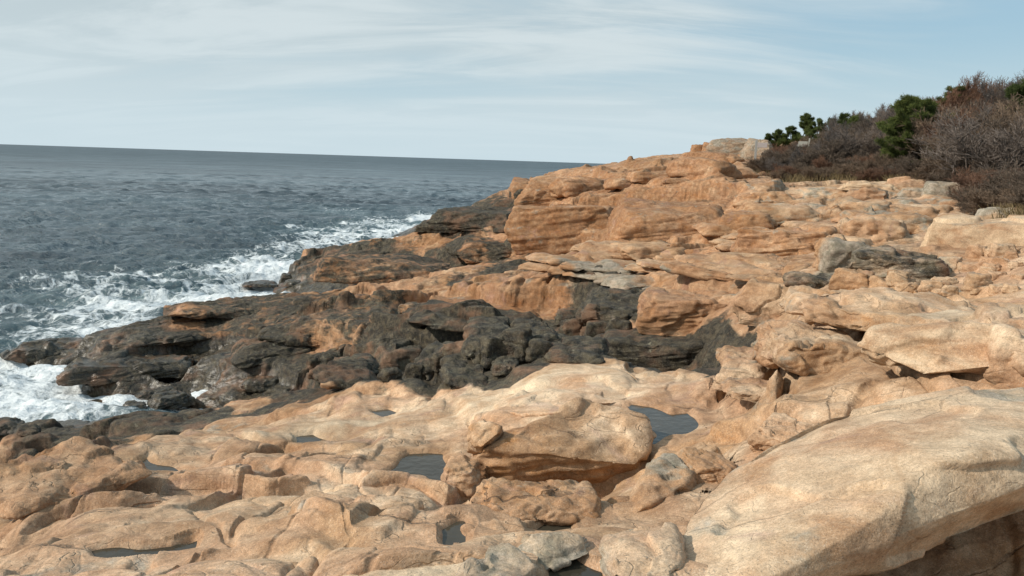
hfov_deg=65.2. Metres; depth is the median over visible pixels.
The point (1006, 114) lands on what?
bare shrub
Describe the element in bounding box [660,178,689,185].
skyline block
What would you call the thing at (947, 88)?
pine tree
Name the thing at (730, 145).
summit crag
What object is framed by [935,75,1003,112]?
bare tree
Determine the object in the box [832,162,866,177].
bare shrub
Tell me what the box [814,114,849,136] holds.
bare shrub
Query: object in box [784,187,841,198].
flat slab
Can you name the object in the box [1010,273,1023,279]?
loose stone
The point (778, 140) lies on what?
pine tree
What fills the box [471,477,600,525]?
rusty ledge
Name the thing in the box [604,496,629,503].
hollowed rock
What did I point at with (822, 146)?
bare shrub
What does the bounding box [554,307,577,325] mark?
mossy block
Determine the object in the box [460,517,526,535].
squared block
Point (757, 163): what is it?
bare shrub
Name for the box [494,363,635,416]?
bedrock slab
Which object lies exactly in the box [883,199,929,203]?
ledge slab
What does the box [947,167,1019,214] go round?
bare shrub
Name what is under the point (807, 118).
pine tree
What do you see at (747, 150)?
summit crag
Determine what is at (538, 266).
ledge slab
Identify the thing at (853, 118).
pine tree
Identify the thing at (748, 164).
bare shrub
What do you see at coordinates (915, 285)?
loose stone
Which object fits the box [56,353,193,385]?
weed ledge
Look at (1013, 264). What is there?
loose stone
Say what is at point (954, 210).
ledge slab
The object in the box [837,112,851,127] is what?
pine tree
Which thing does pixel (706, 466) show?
rock block
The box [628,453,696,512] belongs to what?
wedge rock
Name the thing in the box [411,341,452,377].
dark boulder
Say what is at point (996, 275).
loose stone
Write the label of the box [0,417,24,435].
wet rock
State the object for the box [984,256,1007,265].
loose stone
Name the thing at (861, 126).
bare tree
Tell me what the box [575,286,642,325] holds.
mossy block
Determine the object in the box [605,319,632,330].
gully stone
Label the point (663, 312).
long block
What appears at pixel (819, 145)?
bare shrub
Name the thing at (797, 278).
stained wedge
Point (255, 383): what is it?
brown boulder
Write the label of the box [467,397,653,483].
bedrock block
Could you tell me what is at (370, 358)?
dark boulder
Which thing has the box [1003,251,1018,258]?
loose stone
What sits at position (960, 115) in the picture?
bare shrub
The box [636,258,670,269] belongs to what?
ledge slab
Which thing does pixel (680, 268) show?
ledge slab
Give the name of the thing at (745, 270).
ledge slab
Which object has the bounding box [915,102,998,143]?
bare shrub
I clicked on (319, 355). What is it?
gully stone
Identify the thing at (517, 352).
gully stone
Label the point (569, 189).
skyline block
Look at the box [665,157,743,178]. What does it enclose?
skyline block
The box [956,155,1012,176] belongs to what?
bare shrub
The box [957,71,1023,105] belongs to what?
bare tree
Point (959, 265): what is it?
loose stone
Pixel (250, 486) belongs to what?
ground
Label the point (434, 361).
gully stone
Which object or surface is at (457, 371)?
dark boulder
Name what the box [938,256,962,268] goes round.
loose stone
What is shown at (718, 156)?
skyline block
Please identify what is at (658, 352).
dark ledge
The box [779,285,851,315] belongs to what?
rock ridge
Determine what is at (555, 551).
speckled rock
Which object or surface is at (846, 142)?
bare shrub
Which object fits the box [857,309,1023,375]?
rock ridge
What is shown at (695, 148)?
yellow boulder
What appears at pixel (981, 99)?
bare shrub
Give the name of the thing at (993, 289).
loose stone
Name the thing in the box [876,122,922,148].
bare shrub
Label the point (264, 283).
wet rock
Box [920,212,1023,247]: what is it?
pale boulder
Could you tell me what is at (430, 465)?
pool water
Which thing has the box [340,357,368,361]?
gully stone
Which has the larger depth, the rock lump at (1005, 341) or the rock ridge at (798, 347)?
the rock ridge at (798, 347)
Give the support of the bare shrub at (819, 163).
on the ground at (250, 486)
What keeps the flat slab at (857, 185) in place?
on the ground at (250, 486)
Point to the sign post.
(762, 145)
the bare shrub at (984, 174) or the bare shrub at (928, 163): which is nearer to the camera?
the bare shrub at (984, 174)
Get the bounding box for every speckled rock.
[455,543,538,575]
[518,531,590,571]
[599,522,686,575]
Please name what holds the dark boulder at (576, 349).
on the bedrock slab at (619, 382)
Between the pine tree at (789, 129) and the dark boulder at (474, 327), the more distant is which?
the pine tree at (789, 129)
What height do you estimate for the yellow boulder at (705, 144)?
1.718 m
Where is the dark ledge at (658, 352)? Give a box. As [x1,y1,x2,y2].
[593,329,704,371]
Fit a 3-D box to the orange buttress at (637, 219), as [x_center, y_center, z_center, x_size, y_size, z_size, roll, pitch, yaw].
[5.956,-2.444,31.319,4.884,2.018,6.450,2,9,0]
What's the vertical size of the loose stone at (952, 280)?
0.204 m
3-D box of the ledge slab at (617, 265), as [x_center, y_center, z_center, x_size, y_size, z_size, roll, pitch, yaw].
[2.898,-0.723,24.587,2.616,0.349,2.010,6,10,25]
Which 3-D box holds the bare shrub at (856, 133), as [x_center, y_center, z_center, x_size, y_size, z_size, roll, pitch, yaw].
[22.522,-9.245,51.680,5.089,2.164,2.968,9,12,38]
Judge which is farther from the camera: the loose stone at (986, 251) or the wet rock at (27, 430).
the wet rock at (27, 430)
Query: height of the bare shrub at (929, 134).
2.883 m
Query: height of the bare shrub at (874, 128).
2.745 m
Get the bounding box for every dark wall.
[414,220,459,233]
[426,206,512,232]
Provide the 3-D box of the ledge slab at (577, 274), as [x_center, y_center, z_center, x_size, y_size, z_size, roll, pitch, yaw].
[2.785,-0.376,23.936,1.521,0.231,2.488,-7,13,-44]
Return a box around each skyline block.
[508,189,522,198]
[532,189,548,199]
[548,178,603,195]
[550,182,592,197]
[556,176,603,183]
[603,178,632,189]
[626,171,667,183]
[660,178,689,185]
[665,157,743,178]
[680,151,745,161]
[727,155,744,163]
[736,167,758,178]
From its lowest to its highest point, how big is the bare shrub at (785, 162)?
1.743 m
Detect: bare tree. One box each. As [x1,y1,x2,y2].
[849,116,884,129]
[857,111,895,126]
[923,90,981,111]
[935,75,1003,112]
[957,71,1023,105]
[972,75,1021,105]
[979,85,1004,100]
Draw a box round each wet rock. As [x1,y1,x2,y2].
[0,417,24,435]
[16,424,40,435]
[122,400,146,408]
[136,385,177,398]
[147,389,195,409]
[242,280,277,287]
[280,273,291,282]
[282,279,300,286]
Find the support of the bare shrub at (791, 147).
on the ground at (250, 486)
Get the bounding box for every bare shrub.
[743,151,769,171]
[745,150,785,172]
[754,150,789,170]
[759,156,794,170]
[768,146,789,155]
[769,169,789,179]
[771,144,792,151]
[773,163,801,177]
[782,148,793,160]
[787,144,802,155]
[787,147,812,163]
[789,136,857,168]
[789,162,804,176]
[791,136,808,144]
[792,146,819,163]
[797,142,816,151]
[799,165,832,180]
[804,130,824,144]
[810,139,826,150]
[810,154,840,168]
[812,123,878,152]
[812,166,837,176]
[813,140,833,152]
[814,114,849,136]
[814,124,863,145]
[826,156,863,166]
[828,129,878,156]
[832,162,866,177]
[836,129,863,139]
[841,118,867,132]
[843,140,879,160]
[845,153,875,162]
[849,132,893,163]
[850,165,901,181]
[852,153,892,171]
[853,115,891,132]
[855,107,894,122]
[855,130,866,140]
[859,125,877,137]
[862,118,886,137]
[871,156,911,176]
[873,128,895,152]
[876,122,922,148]
[887,147,921,162]
[889,145,937,176]
[891,167,905,177]
[897,103,967,153]
[899,142,928,158]
[905,102,1023,149]
[906,160,942,179]
[910,111,1023,175]
[912,111,1023,173]
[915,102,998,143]
[915,104,967,130]
[915,157,945,174]
[918,112,1015,156]
[921,111,1005,141]
[922,161,974,183]
[926,104,1012,143]
[943,100,1003,115]
[943,157,970,173]
[944,167,1022,203]
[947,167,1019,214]
[950,167,1022,182]
[953,165,1009,186]
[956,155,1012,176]
[957,179,1017,213]
[959,98,1020,116]
[964,96,996,111]
[964,98,982,111]
[965,92,1023,123]
[968,104,1023,138]
[971,77,1008,90]
[977,158,1023,197]
[982,75,1003,100]
[982,188,1023,207]
[990,93,1008,111]
[1000,163,1023,214]
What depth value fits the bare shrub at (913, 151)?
42.66 m
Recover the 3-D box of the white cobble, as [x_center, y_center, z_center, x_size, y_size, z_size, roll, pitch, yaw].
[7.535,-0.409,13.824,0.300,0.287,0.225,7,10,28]
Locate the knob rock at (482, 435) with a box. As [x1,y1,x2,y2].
[466,420,503,454]
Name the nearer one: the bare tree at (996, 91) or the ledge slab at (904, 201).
the ledge slab at (904, 201)
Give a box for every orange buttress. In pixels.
[504,205,616,254]
[507,176,586,205]
[604,197,723,241]
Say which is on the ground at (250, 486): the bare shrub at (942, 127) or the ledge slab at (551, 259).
the bare shrub at (942, 127)
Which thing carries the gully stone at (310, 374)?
on the ground at (250, 486)
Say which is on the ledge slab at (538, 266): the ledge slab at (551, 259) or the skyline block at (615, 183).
the ledge slab at (551, 259)
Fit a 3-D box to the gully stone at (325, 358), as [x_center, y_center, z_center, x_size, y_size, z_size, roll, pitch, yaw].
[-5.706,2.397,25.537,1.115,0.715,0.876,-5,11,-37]
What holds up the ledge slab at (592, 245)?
on the ground at (250, 486)
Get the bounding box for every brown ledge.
[163,301,256,318]
[258,318,319,346]
[313,253,450,283]
[445,234,511,262]
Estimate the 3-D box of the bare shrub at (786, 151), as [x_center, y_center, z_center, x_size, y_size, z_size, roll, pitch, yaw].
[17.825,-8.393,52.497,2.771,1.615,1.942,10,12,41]
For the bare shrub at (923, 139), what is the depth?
34.56 m
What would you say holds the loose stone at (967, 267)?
on the ground at (250, 486)
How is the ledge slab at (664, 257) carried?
on the ground at (250, 486)
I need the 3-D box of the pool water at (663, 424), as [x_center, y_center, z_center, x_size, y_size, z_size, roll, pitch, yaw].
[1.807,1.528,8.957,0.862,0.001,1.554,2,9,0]
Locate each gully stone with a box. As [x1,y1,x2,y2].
[304,355,318,369]
[308,368,314,379]
[315,350,342,362]
[319,352,342,364]
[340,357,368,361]
[377,367,402,381]
[405,363,426,379]
[429,352,443,372]
[442,342,459,355]
[472,349,480,364]
[480,335,504,368]
[501,327,533,348]
[501,341,516,355]
[513,347,525,362]
[516,344,525,362]
[525,338,552,362]
[558,318,582,335]
[579,326,585,335]
[585,320,608,336]
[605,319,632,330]
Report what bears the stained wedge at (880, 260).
on the ground at (250, 486)
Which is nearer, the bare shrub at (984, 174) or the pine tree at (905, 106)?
the bare shrub at (984, 174)
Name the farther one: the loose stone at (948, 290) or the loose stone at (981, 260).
the loose stone at (981, 260)
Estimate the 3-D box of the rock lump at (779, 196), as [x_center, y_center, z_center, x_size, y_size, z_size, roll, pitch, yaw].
[11.427,-3.831,35.338,2.431,0.925,1.854,4,9,13]
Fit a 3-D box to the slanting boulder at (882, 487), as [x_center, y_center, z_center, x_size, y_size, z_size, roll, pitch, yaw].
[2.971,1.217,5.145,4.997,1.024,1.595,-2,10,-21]
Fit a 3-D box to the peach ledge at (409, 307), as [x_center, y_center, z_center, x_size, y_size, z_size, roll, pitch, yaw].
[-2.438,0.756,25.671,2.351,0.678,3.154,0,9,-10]
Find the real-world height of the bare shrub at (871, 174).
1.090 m
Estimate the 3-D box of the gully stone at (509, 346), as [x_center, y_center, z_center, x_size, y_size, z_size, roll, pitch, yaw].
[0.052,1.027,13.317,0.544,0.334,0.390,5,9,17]
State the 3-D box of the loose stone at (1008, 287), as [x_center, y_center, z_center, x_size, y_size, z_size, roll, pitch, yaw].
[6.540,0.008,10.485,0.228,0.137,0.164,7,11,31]
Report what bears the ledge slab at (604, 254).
on the ground at (250, 486)
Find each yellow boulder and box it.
[690,144,702,151]
[701,142,708,151]
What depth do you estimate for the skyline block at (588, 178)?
45.51 m
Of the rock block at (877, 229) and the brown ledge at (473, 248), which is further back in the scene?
the brown ledge at (473, 248)
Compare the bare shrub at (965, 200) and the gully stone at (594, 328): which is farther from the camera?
the bare shrub at (965, 200)
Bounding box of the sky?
[0,0,1023,163]
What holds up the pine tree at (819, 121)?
on the ground at (250, 486)
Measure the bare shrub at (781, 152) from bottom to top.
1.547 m
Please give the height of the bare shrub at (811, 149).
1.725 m
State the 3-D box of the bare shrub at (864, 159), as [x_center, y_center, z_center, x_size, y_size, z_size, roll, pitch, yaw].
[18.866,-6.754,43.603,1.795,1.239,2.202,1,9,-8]
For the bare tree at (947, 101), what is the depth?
52.08 m
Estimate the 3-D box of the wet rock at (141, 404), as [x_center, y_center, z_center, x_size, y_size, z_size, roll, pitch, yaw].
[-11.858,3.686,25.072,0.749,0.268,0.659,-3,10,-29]
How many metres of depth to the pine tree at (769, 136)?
72.88 m
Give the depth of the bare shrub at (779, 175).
42.20 m
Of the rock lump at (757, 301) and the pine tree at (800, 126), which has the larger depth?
the pine tree at (800, 126)
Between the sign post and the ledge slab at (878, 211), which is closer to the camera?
the ledge slab at (878, 211)
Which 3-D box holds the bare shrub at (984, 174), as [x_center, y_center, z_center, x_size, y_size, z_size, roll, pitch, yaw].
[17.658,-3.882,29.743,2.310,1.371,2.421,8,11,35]
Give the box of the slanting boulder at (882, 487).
[684,386,1023,575]
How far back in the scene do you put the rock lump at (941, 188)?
29.64 m
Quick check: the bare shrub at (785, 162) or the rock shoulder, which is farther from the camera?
the bare shrub at (785, 162)
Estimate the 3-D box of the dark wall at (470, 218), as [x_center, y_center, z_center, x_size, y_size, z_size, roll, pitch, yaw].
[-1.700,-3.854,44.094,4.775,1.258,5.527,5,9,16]
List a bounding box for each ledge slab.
[517,261,556,272]
[525,252,579,265]
[548,266,579,274]
[559,259,637,273]
[562,270,602,279]
[564,251,577,254]
[570,240,642,251]
[571,249,617,259]
[585,272,648,284]
[601,274,653,289]
[610,240,688,254]
[610,253,625,259]
[617,244,675,260]
[623,263,660,272]
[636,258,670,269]
[653,254,685,260]
[660,260,733,280]
[673,253,707,260]
[678,256,757,268]
[687,262,724,268]
[691,222,731,236]
[704,251,784,265]
[705,260,774,275]
[708,237,735,244]
[714,242,734,251]
[720,232,737,239]
[725,274,764,280]
[726,219,777,228]
[730,198,810,208]
[741,203,819,224]
[781,221,809,227]
[799,221,835,229]
[806,217,823,221]
[823,219,837,223]
[827,196,891,210]
[830,210,865,221]
[844,235,874,245]
[853,211,933,233]
[874,210,920,214]
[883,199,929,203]
[889,203,939,216]
[890,194,961,206]
[905,204,953,213]
[912,225,928,233]
[949,207,975,215]
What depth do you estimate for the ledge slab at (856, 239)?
20.47 m
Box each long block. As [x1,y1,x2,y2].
[635,287,734,336]
[730,226,837,256]
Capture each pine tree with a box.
[764,133,774,147]
[770,129,790,147]
[780,125,800,142]
[791,120,813,141]
[796,113,816,138]
[806,118,825,141]
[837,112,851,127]
[844,114,868,130]
[874,93,955,164]
[936,83,974,104]
[1003,78,1023,113]
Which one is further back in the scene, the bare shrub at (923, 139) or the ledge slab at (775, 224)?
the bare shrub at (923, 139)
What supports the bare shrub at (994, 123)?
on the ground at (250, 486)
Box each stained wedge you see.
[782,271,832,288]
[847,244,949,282]
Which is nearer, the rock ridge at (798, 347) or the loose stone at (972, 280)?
the rock ridge at (798, 347)
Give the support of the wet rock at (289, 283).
on the ground at (250, 486)
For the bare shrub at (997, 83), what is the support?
on the ground at (250, 486)
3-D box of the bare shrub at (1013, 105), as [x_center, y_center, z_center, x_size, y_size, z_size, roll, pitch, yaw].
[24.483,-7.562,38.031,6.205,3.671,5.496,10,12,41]
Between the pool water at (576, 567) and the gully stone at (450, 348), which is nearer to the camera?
the pool water at (576, 567)
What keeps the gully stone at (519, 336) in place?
on the ground at (250, 486)
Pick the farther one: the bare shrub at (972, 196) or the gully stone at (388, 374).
the bare shrub at (972, 196)
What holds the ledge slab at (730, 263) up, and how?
on the ground at (250, 486)
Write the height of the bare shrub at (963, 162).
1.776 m
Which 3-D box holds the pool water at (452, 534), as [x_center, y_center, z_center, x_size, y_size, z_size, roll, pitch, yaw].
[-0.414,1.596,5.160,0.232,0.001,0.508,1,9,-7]
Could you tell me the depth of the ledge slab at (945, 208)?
26.55 m
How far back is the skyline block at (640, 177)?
42.04 m
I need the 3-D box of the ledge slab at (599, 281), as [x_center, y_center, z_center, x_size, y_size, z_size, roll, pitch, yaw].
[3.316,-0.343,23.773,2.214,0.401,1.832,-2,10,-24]
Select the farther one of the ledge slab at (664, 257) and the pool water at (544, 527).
the ledge slab at (664, 257)
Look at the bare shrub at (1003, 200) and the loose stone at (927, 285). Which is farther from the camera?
the bare shrub at (1003, 200)
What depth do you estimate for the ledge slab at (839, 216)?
25.41 m
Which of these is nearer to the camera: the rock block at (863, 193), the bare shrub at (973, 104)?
the rock block at (863, 193)
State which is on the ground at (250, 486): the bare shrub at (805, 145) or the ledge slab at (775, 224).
the bare shrub at (805, 145)
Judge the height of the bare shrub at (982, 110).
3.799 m
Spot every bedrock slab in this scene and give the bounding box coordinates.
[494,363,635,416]
[635,368,708,381]
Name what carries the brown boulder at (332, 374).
on the ground at (250, 486)
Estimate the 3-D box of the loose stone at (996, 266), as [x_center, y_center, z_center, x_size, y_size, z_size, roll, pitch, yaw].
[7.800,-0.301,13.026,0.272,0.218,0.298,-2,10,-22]
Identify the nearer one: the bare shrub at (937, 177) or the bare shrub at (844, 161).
the bare shrub at (937, 177)
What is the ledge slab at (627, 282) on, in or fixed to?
on the ground at (250, 486)
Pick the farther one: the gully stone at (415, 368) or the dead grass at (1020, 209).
the dead grass at (1020, 209)
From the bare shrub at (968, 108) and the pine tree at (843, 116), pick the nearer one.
the bare shrub at (968, 108)
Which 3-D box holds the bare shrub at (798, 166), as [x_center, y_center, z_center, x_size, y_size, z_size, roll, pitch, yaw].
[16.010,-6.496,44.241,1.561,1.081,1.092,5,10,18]
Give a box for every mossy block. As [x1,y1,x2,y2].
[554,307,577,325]
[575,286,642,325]
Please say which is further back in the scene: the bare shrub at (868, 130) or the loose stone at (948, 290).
the bare shrub at (868, 130)
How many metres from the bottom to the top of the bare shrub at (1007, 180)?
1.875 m
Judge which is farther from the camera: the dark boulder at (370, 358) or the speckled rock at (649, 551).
the dark boulder at (370, 358)
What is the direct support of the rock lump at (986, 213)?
on the ground at (250, 486)
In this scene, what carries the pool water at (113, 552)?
on the ground at (250, 486)
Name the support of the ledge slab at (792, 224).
on the ground at (250, 486)
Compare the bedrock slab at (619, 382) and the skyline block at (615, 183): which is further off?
the skyline block at (615, 183)
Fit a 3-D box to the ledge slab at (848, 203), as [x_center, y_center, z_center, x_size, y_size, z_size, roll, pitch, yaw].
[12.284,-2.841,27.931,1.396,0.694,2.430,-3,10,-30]
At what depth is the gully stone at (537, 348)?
12.92 m
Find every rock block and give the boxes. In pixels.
[680,447,736,483]
[828,268,874,289]
[836,219,841,228]
[840,216,909,243]
[842,187,888,200]
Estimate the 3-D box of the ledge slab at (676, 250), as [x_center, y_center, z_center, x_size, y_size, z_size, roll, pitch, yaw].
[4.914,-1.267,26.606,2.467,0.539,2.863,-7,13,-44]
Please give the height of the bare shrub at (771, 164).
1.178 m
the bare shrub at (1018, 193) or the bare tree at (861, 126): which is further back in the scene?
the bare tree at (861, 126)
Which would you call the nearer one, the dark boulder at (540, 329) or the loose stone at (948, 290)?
the loose stone at (948, 290)
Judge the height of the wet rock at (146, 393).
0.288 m
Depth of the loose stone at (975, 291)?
11.19 m
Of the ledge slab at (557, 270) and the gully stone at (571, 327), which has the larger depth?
the ledge slab at (557, 270)
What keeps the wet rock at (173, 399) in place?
in the sea
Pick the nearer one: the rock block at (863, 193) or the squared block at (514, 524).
the squared block at (514, 524)
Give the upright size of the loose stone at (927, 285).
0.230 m
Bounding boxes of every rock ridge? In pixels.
[751,319,868,376]
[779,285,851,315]
[802,286,976,331]
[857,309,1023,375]
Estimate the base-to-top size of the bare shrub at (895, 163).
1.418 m
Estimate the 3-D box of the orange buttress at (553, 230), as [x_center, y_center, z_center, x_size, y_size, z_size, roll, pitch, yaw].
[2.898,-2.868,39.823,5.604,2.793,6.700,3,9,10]
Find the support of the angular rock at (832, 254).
on the ground at (250, 486)
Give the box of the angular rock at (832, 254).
[812,237,864,272]
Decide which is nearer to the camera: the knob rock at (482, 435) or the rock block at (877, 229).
the knob rock at (482, 435)
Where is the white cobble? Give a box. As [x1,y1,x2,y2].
[942,257,954,266]
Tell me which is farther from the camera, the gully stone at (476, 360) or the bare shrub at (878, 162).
the bare shrub at (878, 162)
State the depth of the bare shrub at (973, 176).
28.64 m
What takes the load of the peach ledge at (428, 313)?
on the ground at (250, 486)
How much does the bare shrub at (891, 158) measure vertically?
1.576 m
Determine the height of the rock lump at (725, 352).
0.246 m
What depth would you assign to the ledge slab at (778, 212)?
27.86 m
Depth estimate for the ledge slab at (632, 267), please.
22.53 m
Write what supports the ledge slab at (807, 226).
on the ground at (250, 486)
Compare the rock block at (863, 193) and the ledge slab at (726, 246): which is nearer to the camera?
the ledge slab at (726, 246)
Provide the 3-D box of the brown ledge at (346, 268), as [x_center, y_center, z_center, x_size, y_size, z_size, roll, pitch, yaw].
[-5.957,-0.984,37.468,6.332,1.326,5.611,2,9,0]
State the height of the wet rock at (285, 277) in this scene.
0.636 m
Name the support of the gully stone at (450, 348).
on the ground at (250, 486)
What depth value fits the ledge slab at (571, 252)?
27.48 m
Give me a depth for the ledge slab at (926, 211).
26.47 m
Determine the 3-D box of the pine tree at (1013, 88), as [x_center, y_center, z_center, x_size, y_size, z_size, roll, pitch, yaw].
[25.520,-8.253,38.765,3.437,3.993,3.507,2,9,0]
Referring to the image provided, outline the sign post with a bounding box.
[754,140,766,158]
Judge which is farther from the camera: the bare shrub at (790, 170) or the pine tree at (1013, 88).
the bare shrub at (790, 170)
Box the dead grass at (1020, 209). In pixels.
[753,138,1023,218]
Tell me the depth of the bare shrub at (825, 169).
41.51 m
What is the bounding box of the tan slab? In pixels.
[0,436,151,519]
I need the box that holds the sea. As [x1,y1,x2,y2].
[0,144,602,422]
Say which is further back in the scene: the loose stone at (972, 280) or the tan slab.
the loose stone at (972, 280)
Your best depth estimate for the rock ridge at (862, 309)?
9.00 m
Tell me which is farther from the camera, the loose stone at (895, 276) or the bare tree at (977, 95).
the bare tree at (977, 95)
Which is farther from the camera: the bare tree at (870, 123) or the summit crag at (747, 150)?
the summit crag at (747, 150)
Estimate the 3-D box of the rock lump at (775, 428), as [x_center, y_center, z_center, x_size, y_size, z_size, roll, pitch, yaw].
[2.253,1.222,6.501,0.508,0.270,0.545,9,11,38]
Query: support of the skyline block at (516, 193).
on the ground at (250, 486)
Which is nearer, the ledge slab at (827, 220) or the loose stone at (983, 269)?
the loose stone at (983, 269)
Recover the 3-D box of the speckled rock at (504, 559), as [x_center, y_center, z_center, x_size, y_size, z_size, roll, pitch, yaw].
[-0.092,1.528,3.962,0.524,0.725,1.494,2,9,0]
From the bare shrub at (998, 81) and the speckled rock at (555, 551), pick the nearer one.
the speckled rock at (555, 551)
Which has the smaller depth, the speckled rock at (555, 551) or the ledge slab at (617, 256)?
the speckled rock at (555, 551)
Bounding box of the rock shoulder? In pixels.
[443,455,481,501]
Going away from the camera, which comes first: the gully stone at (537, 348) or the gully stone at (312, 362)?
the gully stone at (537, 348)
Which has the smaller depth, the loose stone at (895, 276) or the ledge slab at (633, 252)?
the loose stone at (895, 276)
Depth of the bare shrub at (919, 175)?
35.27 m
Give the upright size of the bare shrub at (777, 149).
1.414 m
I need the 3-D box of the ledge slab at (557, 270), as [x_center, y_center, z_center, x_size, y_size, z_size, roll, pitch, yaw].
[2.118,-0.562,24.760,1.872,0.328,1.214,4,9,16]
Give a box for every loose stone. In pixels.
[885,271,911,285]
[895,281,919,293]
[906,282,919,292]
[917,279,942,291]
[930,276,958,284]
[930,288,940,293]
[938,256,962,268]
[939,285,958,296]
[957,262,974,270]
[960,271,992,290]
[961,264,977,271]
[965,244,987,258]
[970,288,981,294]
[978,256,985,265]
[978,263,1000,271]
[978,266,997,273]
[983,248,989,255]
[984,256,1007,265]
[984,270,1006,280]
[987,243,1017,256]
[987,283,1002,295]
[1001,283,1020,292]
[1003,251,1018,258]
[1007,261,1023,268]
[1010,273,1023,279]
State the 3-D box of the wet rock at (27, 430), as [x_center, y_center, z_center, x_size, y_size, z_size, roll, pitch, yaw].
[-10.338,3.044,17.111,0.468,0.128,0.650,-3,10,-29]
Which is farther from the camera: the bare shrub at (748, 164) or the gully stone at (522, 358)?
the bare shrub at (748, 164)
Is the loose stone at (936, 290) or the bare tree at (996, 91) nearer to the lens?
the loose stone at (936, 290)
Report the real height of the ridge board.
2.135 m
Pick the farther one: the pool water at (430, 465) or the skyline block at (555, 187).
the skyline block at (555, 187)
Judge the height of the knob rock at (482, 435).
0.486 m
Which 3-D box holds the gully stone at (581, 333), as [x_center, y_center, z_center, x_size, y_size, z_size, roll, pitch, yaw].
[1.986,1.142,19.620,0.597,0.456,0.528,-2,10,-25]
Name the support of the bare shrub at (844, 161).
on the ground at (250, 486)
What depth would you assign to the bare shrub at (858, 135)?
49.30 m
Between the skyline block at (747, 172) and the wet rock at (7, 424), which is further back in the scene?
the skyline block at (747, 172)
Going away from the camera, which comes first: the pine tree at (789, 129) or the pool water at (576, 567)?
the pool water at (576, 567)
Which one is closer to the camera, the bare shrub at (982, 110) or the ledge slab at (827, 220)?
the ledge slab at (827, 220)
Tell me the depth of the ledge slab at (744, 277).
17.58 m
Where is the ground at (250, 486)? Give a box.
[0,140,1023,575]
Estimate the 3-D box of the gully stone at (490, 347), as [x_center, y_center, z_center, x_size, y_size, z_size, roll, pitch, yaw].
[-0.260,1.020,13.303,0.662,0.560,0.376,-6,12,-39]
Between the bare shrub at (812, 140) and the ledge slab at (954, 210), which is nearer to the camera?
the ledge slab at (954, 210)
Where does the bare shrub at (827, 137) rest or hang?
on the ground at (250, 486)
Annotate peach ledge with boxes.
[398,302,425,326]
[408,295,541,331]
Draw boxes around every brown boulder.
[240,374,278,392]
[312,360,377,389]
[490,355,518,376]
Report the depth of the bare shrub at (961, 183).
27.98 m
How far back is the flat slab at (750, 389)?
8.68 m
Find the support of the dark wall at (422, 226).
on the ground at (250, 486)
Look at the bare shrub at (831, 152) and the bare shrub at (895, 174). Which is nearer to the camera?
the bare shrub at (895, 174)
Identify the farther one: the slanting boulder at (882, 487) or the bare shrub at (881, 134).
the bare shrub at (881, 134)
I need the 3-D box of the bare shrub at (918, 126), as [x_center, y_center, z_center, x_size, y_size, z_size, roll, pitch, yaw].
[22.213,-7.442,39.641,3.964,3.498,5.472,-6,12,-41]
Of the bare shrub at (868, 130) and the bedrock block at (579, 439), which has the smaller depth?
the bedrock block at (579, 439)
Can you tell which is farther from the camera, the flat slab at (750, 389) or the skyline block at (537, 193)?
the skyline block at (537, 193)
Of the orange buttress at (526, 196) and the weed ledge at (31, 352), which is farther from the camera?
the orange buttress at (526, 196)
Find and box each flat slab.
[720,377,767,402]
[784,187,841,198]
[837,180,898,190]
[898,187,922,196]
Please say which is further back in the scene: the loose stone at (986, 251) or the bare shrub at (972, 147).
the bare shrub at (972, 147)
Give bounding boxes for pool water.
[92,541,196,557]
[142,459,177,470]
[296,435,323,442]
[372,409,395,416]
[390,453,445,479]
[442,521,465,544]
[537,524,570,530]
[548,559,602,575]
[628,405,698,443]
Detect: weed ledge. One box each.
[0,337,82,363]
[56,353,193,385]
[111,329,210,348]
[230,337,311,367]
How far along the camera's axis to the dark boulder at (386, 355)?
22.28 m
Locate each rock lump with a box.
[712,357,778,390]
[715,345,753,365]
[718,210,773,230]
[732,275,787,326]
[747,191,795,201]
[747,412,814,451]
[826,234,844,239]
[921,181,960,196]
[968,302,1023,384]
[975,207,1016,218]
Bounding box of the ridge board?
[797,138,809,146]
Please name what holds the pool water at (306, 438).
on the ground at (250, 486)
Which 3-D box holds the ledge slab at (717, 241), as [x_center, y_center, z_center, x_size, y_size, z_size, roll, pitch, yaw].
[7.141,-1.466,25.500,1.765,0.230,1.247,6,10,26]
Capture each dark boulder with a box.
[333,353,379,375]
[374,343,422,369]
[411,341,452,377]
[439,353,487,388]
[460,316,509,360]
[509,318,561,342]
[544,333,609,364]
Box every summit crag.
[706,138,746,154]
[739,138,773,159]
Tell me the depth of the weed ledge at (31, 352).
30.72 m
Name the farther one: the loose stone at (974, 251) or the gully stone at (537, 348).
the loose stone at (974, 251)
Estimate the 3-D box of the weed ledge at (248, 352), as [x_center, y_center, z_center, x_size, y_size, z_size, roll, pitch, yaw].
[-8.211,2.003,27.634,2.910,0.794,3.175,-1,10,-19]
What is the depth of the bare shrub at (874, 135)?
47.04 m
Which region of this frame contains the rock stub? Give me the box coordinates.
[510,177,529,198]
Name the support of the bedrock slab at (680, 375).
on the ground at (250, 486)
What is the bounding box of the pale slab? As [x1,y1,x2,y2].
[343,546,462,575]
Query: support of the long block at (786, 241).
on the ground at (250, 486)
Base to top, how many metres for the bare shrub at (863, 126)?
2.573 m
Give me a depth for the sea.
91.98 m
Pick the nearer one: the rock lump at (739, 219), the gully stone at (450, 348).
the gully stone at (450, 348)
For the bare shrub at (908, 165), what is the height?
1.771 m
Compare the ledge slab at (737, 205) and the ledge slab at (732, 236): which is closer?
the ledge slab at (732, 236)
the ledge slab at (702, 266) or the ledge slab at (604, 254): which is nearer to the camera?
the ledge slab at (702, 266)
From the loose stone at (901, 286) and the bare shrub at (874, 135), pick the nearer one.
the loose stone at (901, 286)
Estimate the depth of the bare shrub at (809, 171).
41.16 m

